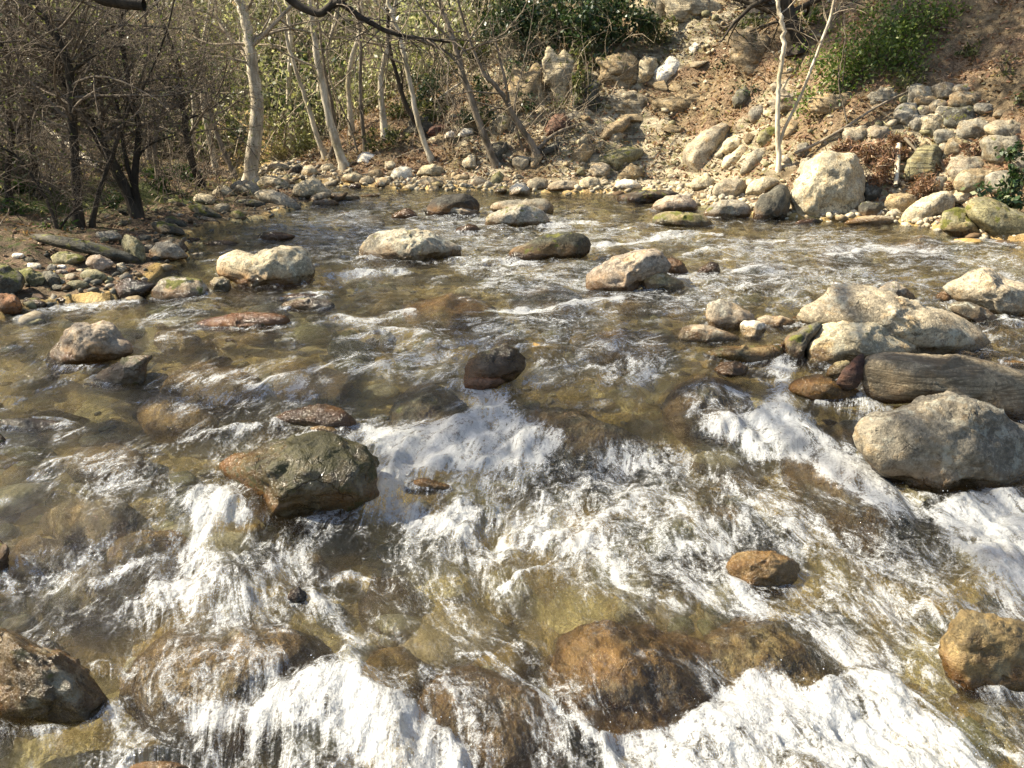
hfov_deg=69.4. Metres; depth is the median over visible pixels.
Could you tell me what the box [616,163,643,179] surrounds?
rock
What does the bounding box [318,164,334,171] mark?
rock
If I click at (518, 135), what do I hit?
tree
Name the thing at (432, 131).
rock
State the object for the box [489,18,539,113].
shrub
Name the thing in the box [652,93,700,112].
outcrop
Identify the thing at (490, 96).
brush
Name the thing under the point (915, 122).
boulder
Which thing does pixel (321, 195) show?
rock
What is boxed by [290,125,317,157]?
tussock
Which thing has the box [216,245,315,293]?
boulder
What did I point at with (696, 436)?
rock
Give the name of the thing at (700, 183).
stone
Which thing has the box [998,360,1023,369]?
stone
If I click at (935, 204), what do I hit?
boulder
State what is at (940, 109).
boulder
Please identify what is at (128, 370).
rock
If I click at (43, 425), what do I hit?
rock
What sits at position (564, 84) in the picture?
outcrop
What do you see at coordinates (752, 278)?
rock
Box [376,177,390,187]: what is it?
rock
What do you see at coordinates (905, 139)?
fallen branch
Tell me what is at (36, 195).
stone
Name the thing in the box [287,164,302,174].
rock
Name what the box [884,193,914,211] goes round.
boulder
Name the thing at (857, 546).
boulder
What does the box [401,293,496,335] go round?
boulder
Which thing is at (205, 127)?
tree
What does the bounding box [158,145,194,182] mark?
fern
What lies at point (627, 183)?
rock
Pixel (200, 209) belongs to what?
rock
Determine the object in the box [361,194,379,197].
rock
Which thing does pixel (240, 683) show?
boulder
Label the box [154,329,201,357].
rock
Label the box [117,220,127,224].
stone
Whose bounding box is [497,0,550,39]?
shrub
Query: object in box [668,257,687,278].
rock
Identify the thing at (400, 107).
shrub
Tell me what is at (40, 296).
stone
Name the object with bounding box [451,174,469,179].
rock
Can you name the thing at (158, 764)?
rock
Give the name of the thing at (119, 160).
shrub
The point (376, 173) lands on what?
rock
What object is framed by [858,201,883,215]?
boulder
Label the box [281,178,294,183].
rock
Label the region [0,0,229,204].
bare tree
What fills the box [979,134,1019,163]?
boulder
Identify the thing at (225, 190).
rock
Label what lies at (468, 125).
outcrop
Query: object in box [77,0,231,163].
tree
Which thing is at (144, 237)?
stone
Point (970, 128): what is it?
boulder
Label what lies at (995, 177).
boulder
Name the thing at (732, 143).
boulder
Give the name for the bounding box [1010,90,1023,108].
shrub
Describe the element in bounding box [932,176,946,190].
boulder
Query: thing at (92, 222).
bare tree
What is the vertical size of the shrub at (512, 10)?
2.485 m
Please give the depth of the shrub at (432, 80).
14.71 m
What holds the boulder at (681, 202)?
on the ground at (64, 750)
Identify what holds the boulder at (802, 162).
on the ground at (64, 750)
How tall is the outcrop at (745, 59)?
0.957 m
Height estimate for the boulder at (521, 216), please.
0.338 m
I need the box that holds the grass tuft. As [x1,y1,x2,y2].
[264,116,312,158]
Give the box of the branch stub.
[893,143,901,186]
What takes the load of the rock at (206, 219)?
in the water
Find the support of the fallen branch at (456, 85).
on the ground at (64, 750)
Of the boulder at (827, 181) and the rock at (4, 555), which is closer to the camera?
the rock at (4, 555)
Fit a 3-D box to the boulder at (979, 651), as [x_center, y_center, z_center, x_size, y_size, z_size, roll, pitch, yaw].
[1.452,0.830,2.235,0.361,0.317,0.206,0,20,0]
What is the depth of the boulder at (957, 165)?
9.44 m
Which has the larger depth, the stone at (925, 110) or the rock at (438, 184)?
the rock at (438, 184)
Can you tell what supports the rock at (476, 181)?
on the ground at (64, 750)
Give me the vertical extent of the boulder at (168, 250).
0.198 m
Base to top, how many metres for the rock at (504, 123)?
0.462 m
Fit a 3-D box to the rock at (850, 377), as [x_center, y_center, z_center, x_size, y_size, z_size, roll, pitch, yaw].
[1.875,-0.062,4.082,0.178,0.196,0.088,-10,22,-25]
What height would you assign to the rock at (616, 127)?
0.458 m
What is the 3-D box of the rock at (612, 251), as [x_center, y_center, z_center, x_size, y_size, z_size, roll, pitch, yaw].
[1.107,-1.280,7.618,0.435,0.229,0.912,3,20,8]
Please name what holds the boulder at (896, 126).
on the ground at (64, 750)
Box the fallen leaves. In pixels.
[0,144,292,291]
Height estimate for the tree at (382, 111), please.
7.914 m
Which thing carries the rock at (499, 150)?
on the ground at (64, 750)
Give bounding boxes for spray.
[109,247,1021,767]
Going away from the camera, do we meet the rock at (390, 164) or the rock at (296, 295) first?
the rock at (296, 295)
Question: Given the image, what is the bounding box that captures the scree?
[376,0,1023,201]
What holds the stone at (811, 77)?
on the ground at (64, 750)
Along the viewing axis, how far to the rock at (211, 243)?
7.90 m
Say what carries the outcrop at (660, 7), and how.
on the ground at (64, 750)
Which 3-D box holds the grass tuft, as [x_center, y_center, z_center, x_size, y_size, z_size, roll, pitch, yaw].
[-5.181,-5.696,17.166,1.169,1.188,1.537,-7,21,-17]
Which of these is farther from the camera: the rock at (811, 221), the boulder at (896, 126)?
the boulder at (896, 126)
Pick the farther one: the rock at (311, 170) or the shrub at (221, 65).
the shrub at (221, 65)
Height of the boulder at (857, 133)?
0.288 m
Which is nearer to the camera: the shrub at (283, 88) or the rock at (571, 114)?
the rock at (571, 114)
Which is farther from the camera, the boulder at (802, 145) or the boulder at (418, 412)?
the boulder at (802, 145)
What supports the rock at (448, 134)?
on the ground at (64, 750)
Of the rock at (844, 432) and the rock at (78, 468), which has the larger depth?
the rock at (844, 432)
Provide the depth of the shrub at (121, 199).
8.40 m
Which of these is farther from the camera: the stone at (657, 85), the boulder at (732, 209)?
the stone at (657, 85)
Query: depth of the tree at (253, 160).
11.78 m
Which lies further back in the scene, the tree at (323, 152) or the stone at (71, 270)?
the tree at (323, 152)
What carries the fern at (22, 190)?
on the ground at (64, 750)
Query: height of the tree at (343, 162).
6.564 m
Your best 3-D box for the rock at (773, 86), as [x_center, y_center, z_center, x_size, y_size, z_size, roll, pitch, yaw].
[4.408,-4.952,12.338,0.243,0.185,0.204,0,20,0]
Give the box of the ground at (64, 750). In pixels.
[0,0,1023,767]
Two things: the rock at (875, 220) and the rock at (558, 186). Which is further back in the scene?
the rock at (558, 186)
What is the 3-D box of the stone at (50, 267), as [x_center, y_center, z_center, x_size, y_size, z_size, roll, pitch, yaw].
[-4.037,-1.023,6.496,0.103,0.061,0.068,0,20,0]
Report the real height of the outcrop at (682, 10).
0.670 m
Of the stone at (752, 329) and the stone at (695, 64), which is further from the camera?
the stone at (695, 64)
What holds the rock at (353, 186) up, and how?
in the water
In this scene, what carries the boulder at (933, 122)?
on the ground at (64, 750)
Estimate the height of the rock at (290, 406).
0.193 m
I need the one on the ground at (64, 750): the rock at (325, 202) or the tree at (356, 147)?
the tree at (356, 147)
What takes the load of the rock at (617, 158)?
on the ground at (64, 750)
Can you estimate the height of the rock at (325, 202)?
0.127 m
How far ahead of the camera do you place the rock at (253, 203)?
10.25 m
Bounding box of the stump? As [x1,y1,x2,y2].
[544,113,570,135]
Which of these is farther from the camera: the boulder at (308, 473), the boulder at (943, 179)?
the boulder at (943, 179)
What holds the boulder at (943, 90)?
on the ground at (64, 750)
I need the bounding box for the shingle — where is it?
[11,168,339,318]
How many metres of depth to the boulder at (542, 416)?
3.89 m
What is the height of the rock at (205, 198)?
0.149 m
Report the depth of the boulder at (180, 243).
7.54 m
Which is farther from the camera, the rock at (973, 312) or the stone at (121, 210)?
the stone at (121, 210)
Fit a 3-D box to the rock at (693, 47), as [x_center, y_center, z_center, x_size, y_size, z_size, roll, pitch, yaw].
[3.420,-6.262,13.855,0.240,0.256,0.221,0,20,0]
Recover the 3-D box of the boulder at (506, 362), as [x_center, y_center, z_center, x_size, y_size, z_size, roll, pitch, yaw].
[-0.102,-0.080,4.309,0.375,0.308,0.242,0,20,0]
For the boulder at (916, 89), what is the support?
on the ground at (64, 750)
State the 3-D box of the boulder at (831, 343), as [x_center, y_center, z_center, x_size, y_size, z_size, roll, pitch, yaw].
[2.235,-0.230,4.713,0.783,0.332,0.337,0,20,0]
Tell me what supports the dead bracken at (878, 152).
on the ground at (64, 750)
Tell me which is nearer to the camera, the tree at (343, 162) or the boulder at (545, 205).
the boulder at (545, 205)
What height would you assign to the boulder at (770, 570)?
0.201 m
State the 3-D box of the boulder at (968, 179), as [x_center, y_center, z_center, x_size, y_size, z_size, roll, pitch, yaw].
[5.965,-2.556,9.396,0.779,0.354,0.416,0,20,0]
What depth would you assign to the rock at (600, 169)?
12.75 m
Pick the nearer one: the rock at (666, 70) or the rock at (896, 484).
the rock at (896, 484)
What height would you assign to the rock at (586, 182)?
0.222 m
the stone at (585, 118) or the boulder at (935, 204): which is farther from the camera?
the stone at (585, 118)
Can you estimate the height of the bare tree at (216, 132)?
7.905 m
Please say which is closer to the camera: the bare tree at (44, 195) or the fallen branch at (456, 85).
the bare tree at (44, 195)
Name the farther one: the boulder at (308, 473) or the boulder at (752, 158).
the boulder at (752, 158)
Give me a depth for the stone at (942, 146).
9.85 m
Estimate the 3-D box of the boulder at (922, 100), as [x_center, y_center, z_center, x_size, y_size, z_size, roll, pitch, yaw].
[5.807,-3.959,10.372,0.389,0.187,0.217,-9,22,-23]
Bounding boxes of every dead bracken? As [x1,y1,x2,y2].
[825,131,919,189]
[903,160,954,197]
[940,139,981,167]
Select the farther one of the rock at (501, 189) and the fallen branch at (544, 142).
the fallen branch at (544, 142)
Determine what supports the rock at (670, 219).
in the water
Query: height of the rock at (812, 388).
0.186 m
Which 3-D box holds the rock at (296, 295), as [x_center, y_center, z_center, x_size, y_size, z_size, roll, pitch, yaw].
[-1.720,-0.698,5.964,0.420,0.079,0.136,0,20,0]
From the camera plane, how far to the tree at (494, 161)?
12.62 m
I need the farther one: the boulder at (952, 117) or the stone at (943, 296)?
the boulder at (952, 117)
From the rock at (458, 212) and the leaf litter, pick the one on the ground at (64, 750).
the leaf litter
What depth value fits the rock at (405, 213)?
9.59 m
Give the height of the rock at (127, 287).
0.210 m
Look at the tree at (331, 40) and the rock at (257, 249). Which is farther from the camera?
the tree at (331, 40)
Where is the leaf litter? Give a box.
[295,0,1023,206]
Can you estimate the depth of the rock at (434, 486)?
3.29 m
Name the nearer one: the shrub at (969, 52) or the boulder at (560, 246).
the boulder at (560, 246)
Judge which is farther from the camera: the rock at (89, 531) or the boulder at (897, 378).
the boulder at (897, 378)
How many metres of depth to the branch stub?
9.92 m
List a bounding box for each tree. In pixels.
[0,0,76,149]
[0,0,191,215]
[0,0,205,156]
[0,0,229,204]
[0,0,277,227]
[0,0,311,218]
[0,0,342,188]
[0,0,360,227]
[0,72,159,233]
[15,0,294,180]
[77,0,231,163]
[85,0,236,162]
[85,0,381,183]
[89,0,314,167]
[93,0,207,145]
[93,0,509,172]
[123,0,307,178]
[158,0,376,151]
[222,0,381,137]
[255,0,341,160]
[256,0,350,169]
[266,0,437,138]
[296,0,425,136]
[301,0,378,160]
[316,8,364,154]
[322,0,407,151]
[328,0,545,168]
[335,0,434,162]
[337,0,428,139]
[409,0,540,156]
[489,3,576,150]
[530,0,660,59]
[716,0,874,56]
[740,0,879,172]
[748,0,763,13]
[816,1,847,124]
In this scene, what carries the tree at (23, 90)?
on the ground at (64, 750)
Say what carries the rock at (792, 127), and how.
on the ground at (64, 750)
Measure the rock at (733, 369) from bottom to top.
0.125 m
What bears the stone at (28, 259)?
on the ground at (64, 750)
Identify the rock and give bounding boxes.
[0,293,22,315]
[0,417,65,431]
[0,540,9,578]
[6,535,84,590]
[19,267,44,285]
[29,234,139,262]
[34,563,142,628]
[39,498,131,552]
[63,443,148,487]
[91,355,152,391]
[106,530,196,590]
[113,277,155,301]
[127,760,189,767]
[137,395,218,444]
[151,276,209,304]
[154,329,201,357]
[158,362,260,415]
[164,216,186,226]
[187,237,200,241]
[188,204,221,217]
[193,193,215,203]
[193,312,289,333]
[201,216,219,223]
[203,240,238,246]
[212,185,234,195]
[228,209,248,220]
[236,199,266,206]
[249,245,266,253]
[257,176,290,187]
[258,231,294,243]
[267,161,289,170]
[270,367,355,403]
[271,403,356,433]
[274,293,324,301]
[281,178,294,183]
[281,297,334,313]
[281,398,351,433]
[286,587,306,609]
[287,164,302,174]
[301,165,316,175]
[309,192,331,200]
[312,198,338,206]
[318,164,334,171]
[330,194,360,201]
[339,211,356,218]
[341,172,363,182]
[347,183,360,189]
[356,152,373,163]
[356,215,384,233]
[359,176,374,184]
[360,646,432,704]
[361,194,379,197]
[367,169,382,177]
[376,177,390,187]
[378,331,396,352]
[385,161,396,168]
[391,166,412,178]
[391,208,418,221]
[404,478,452,495]
[416,164,443,176]
[418,177,443,184]
[428,124,445,136]
[428,181,443,187]
[445,131,454,137]
[445,207,479,219]
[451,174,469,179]
[455,224,480,235]
[457,128,473,136]
[462,154,476,168]
[464,377,504,391]
[468,176,486,185]
[485,141,507,161]
[490,171,503,183]
[493,112,509,133]
[494,186,509,194]
[509,182,530,195]
[512,155,528,169]
[527,177,547,190]
[530,154,542,167]
[541,141,560,155]
[547,180,578,191]
[566,112,574,119]
[571,142,595,162]
[571,329,667,366]
[577,135,590,143]
[579,176,601,188]
[588,162,609,176]
[597,246,629,265]
[598,146,643,170]
[600,116,629,139]
[609,132,625,140]
[615,179,640,189]
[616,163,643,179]
[617,190,678,205]
[618,290,680,315]
[637,55,658,83]
[642,273,684,294]
[652,211,714,231]
[653,56,679,81]
[661,375,754,447]
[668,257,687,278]
[678,324,739,347]
[689,42,698,53]
[694,498,782,553]
[696,261,720,278]
[702,344,784,367]
[714,361,747,380]
[732,86,749,108]
[732,260,784,286]
[747,104,762,123]
[755,315,796,334]
[756,126,774,145]
[769,81,776,91]
[783,121,797,139]
[783,322,822,370]
[788,374,863,406]
[793,217,821,226]
[814,424,856,457]
[816,243,863,269]
[836,354,864,390]
[844,215,898,226]
[877,474,908,487]
[879,281,915,299]
[887,235,949,266]
[947,301,999,333]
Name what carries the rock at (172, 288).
on the ground at (64, 750)
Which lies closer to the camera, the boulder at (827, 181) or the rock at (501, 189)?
the boulder at (827, 181)
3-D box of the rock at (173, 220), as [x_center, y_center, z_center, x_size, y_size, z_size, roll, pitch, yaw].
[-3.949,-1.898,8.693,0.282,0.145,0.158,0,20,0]
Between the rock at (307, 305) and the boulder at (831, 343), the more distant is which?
the rock at (307, 305)
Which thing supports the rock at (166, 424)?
on the ground at (64, 750)
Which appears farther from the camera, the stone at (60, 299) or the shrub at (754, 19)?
the shrub at (754, 19)
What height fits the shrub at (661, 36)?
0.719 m
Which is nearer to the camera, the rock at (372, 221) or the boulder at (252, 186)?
the rock at (372, 221)
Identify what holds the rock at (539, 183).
in the water
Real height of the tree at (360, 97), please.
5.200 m
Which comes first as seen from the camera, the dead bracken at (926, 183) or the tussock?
the dead bracken at (926, 183)
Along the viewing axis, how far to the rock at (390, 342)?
5.09 m
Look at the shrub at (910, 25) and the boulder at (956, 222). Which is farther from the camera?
the shrub at (910, 25)
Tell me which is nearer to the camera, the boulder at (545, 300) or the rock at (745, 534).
the rock at (745, 534)
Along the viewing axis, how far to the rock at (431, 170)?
13.24 m
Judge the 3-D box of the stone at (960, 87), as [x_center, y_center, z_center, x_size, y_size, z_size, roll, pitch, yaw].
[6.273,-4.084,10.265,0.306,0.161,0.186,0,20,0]
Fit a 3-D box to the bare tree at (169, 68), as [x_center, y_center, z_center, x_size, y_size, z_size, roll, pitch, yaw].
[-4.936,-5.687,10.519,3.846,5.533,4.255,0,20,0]
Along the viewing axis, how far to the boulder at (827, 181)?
9.48 m
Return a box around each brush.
[0,39,303,234]
[194,0,655,164]
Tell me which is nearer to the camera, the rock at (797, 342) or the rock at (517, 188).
the rock at (797, 342)
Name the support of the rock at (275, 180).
on the ground at (64, 750)
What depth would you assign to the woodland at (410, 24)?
16.64 m
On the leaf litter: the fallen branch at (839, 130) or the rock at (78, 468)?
the fallen branch at (839, 130)
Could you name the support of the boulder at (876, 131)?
on the ground at (64, 750)
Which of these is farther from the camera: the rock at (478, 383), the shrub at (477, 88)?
the shrub at (477, 88)
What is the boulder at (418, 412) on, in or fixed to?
on the ground at (64, 750)
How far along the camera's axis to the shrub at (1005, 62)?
10.00 m
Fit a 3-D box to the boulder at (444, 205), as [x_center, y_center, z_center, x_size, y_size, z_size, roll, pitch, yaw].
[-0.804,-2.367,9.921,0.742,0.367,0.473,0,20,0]
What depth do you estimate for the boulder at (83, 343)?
4.55 m
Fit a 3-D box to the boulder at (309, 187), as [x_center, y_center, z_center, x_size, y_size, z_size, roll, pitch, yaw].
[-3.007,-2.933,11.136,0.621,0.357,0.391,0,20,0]
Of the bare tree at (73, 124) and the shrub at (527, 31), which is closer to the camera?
the bare tree at (73, 124)
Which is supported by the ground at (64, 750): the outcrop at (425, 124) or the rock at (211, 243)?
the outcrop at (425, 124)
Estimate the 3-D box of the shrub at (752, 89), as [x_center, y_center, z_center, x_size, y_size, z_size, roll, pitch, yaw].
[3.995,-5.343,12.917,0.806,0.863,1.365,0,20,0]
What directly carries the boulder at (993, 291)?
on the ground at (64, 750)
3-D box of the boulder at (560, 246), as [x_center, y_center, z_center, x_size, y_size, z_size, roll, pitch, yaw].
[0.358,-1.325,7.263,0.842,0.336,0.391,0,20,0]
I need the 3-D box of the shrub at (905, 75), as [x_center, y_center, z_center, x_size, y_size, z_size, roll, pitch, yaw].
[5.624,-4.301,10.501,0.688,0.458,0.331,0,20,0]
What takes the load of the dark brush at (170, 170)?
on the ground at (64, 750)
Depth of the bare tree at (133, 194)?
8.39 m
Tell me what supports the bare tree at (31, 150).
on the ground at (64, 750)
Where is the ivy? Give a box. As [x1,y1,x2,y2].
[568,35,603,109]
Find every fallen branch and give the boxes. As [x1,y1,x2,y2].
[440,81,461,99]
[537,123,580,149]
[794,91,908,154]
[903,137,915,153]
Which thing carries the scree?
on the ground at (64, 750)
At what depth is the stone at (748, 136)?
11.92 m
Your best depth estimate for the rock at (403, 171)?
13.18 m
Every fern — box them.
[0,147,39,193]
[140,163,209,192]
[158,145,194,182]
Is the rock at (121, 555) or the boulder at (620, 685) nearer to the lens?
the boulder at (620, 685)
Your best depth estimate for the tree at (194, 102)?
14.96 m
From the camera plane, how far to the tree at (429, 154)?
13.13 m
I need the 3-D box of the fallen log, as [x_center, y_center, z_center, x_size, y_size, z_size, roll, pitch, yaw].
[-8.303,-4.542,13.540,0.166,0.733,9.489,-13,24,-32]
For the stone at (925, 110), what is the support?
on the ground at (64, 750)
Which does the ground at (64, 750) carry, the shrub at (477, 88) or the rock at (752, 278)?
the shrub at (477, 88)
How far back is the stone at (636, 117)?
13.44 m
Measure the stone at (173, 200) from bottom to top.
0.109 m
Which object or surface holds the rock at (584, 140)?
on the ground at (64, 750)
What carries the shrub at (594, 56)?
on the ground at (64, 750)
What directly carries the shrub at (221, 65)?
on the ground at (64, 750)
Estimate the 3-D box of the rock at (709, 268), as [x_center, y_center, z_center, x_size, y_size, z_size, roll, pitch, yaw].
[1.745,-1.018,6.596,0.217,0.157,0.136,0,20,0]
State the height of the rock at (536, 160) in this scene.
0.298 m
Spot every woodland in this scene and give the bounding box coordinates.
[1,0,536,160]
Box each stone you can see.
[0,434,6,448]
[12,253,23,258]
[22,298,46,309]
[23,257,34,261]
[27,263,41,268]
[31,191,41,198]
[32,293,47,299]
[42,271,59,285]
[47,264,57,270]
[51,251,85,263]
[51,284,62,290]
[55,269,67,273]
[57,296,64,302]
[65,273,75,279]
[66,280,89,288]
[68,268,75,272]
[80,269,106,280]
[85,254,113,270]
[96,230,122,241]
[115,262,128,272]
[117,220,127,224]
[118,208,127,213]
[136,234,151,240]
[166,198,179,204]
[209,276,231,295]
[214,203,230,211]
[310,425,342,436]
[581,115,589,121]
[610,47,621,54]
[616,114,642,121]
[648,78,667,91]
[662,124,684,132]
[668,84,680,91]
[687,175,714,190]
[689,61,707,67]
[712,178,746,196]
[740,320,765,342]
[743,133,754,143]
[809,73,819,79]
[826,360,849,380]
[918,105,929,114]
[936,291,955,302]
[939,142,946,151]
[952,83,969,91]
[992,109,1004,118]
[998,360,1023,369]
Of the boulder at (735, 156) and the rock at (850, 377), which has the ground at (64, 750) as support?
the boulder at (735, 156)
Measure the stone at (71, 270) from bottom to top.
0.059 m
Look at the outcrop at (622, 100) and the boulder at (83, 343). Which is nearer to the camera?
the boulder at (83, 343)
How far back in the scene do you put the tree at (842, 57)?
10.24 m
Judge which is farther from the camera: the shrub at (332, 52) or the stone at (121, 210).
the shrub at (332, 52)
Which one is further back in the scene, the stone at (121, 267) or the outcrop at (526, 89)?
the outcrop at (526, 89)
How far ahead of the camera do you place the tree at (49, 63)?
12.19 m
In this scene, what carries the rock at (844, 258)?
on the ground at (64, 750)
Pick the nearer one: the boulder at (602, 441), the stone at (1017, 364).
the boulder at (602, 441)
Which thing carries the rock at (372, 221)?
on the ground at (64, 750)
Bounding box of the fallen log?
[37,116,101,171]
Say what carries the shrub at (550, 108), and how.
on the ground at (64, 750)
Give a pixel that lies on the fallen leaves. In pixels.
(32, 232)
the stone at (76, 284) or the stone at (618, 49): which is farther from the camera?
the stone at (618, 49)
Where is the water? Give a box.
[0,166,1023,767]
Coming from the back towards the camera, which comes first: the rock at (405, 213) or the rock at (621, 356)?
the rock at (405, 213)
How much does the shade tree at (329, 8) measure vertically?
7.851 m
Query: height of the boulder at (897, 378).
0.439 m
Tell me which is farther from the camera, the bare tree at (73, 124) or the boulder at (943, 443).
the bare tree at (73, 124)
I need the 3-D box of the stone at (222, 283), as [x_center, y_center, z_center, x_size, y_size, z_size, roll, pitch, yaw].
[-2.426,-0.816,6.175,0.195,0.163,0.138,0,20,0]
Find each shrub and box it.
[0,192,124,230]
[2,61,142,170]
[39,98,186,151]
[198,53,248,108]
[211,110,248,156]
[251,0,356,90]
[258,59,303,115]
[321,70,363,123]
[361,125,416,153]
[386,84,449,121]
[389,63,465,109]
[408,0,546,46]
[453,71,504,127]
[457,35,492,71]
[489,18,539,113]
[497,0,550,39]
[534,94,649,113]
[538,40,607,67]
[634,12,677,48]
[710,57,764,101]
[718,10,769,37]
[763,0,977,120]
[797,1,839,26]
[889,63,935,92]
[953,34,988,59]
[960,140,1023,212]
[980,50,1022,76]
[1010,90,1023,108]
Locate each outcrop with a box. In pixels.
[403,114,433,135]
[460,101,491,131]
[503,63,547,112]
[542,46,574,101]
[572,70,601,112]
[595,51,638,88]
[605,90,648,113]
[622,0,664,28]
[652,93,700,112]
[661,0,722,21]
[727,26,769,75]
[766,87,799,113]
[806,91,852,113]
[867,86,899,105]
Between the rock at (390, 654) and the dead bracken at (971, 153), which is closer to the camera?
the rock at (390, 654)
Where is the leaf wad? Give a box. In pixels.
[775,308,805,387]
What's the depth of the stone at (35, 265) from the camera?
6.51 m
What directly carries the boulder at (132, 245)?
on the ground at (64, 750)
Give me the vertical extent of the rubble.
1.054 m
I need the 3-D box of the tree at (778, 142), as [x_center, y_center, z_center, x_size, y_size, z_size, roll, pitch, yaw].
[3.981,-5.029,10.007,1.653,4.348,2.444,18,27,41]
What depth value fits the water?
2.96 m
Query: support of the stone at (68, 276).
on the ground at (64, 750)
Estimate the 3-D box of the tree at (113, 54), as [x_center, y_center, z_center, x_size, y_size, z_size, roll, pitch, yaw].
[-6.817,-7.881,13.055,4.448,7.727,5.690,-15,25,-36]
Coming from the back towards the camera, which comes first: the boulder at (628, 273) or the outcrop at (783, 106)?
the outcrop at (783, 106)
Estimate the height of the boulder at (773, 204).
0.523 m
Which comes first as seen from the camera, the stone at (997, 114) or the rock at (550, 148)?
the stone at (997, 114)
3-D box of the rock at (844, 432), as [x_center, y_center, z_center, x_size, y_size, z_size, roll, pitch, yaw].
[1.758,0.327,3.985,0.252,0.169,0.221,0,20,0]
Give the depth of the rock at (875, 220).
9.15 m
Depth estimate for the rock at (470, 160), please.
13.29 m
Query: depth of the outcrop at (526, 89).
13.88 m
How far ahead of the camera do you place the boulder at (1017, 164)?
9.06 m
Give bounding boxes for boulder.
[0,265,24,294]
[0,627,109,740]
[45,320,132,374]
[118,617,342,759]
[122,234,145,262]
[148,240,187,260]
[151,220,184,235]
[159,237,188,253]
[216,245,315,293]
[219,431,379,535]
[230,180,259,194]
[254,189,301,209]
[292,176,331,197]
[359,228,461,267]
[389,382,474,449]
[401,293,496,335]
[409,664,570,767]
[424,193,479,221]
[462,343,525,395]
[485,204,550,231]
[490,198,553,217]
[506,232,590,266]
[508,283,586,324]
[517,407,601,463]
[520,411,648,482]
[547,619,723,752]
[585,248,670,300]
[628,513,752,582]
[650,194,697,214]
[682,122,728,171]
[702,616,842,734]
[704,199,751,222]
[705,299,754,335]
[721,136,740,154]
[721,144,747,169]
[726,550,799,600]
[740,148,765,175]
[745,176,778,194]
[753,184,790,224]
[780,446,917,563]
[790,151,865,217]
[796,283,993,360]
[797,142,809,156]
[797,157,810,174]
[802,320,920,373]
[841,125,866,142]
[852,390,1023,505]
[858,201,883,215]
[862,352,1023,424]
[864,181,882,200]
[866,125,889,139]
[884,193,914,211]
[890,124,900,128]
[893,103,918,124]
[901,191,954,221]
[904,83,932,102]
[905,143,942,180]
[909,114,924,130]
[914,96,937,105]
[921,113,943,134]
[927,99,947,113]
[931,82,953,98]
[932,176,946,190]
[933,129,955,144]
[935,106,949,114]
[938,609,1023,708]
[940,207,978,238]
[942,105,979,127]
[943,266,1023,328]
[944,137,964,156]
[946,155,983,179]
[948,91,980,106]
[953,168,990,191]
[954,190,970,203]
[956,118,988,138]
[965,197,1023,235]
[973,103,992,114]
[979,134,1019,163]
[984,119,1020,135]
[985,170,1023,195]
[1011,151,1023,172]
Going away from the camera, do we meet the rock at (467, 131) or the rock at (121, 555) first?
the rock at (121, 555)
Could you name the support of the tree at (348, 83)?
on the ground at (64, 750)
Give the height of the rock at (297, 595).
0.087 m
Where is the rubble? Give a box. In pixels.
[258,147,1023,246]
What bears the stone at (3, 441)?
in the water
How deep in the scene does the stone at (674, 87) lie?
13.62 m
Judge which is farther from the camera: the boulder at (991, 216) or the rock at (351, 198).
the rock at (351, 198)
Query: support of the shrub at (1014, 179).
on the ground at (64, 750)
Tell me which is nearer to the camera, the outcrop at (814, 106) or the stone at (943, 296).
the stone at (943, 296)
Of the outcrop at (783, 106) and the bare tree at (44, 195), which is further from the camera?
the outcrop at (783, 106)
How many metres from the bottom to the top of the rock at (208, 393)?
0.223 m
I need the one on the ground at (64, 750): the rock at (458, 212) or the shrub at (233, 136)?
the shrub at (233, 136)
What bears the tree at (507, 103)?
on the ground at (64, 750)
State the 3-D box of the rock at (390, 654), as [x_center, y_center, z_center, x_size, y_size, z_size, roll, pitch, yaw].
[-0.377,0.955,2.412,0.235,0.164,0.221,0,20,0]
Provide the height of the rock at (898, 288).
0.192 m
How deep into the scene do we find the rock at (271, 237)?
8.15 m
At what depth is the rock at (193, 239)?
8.18 m

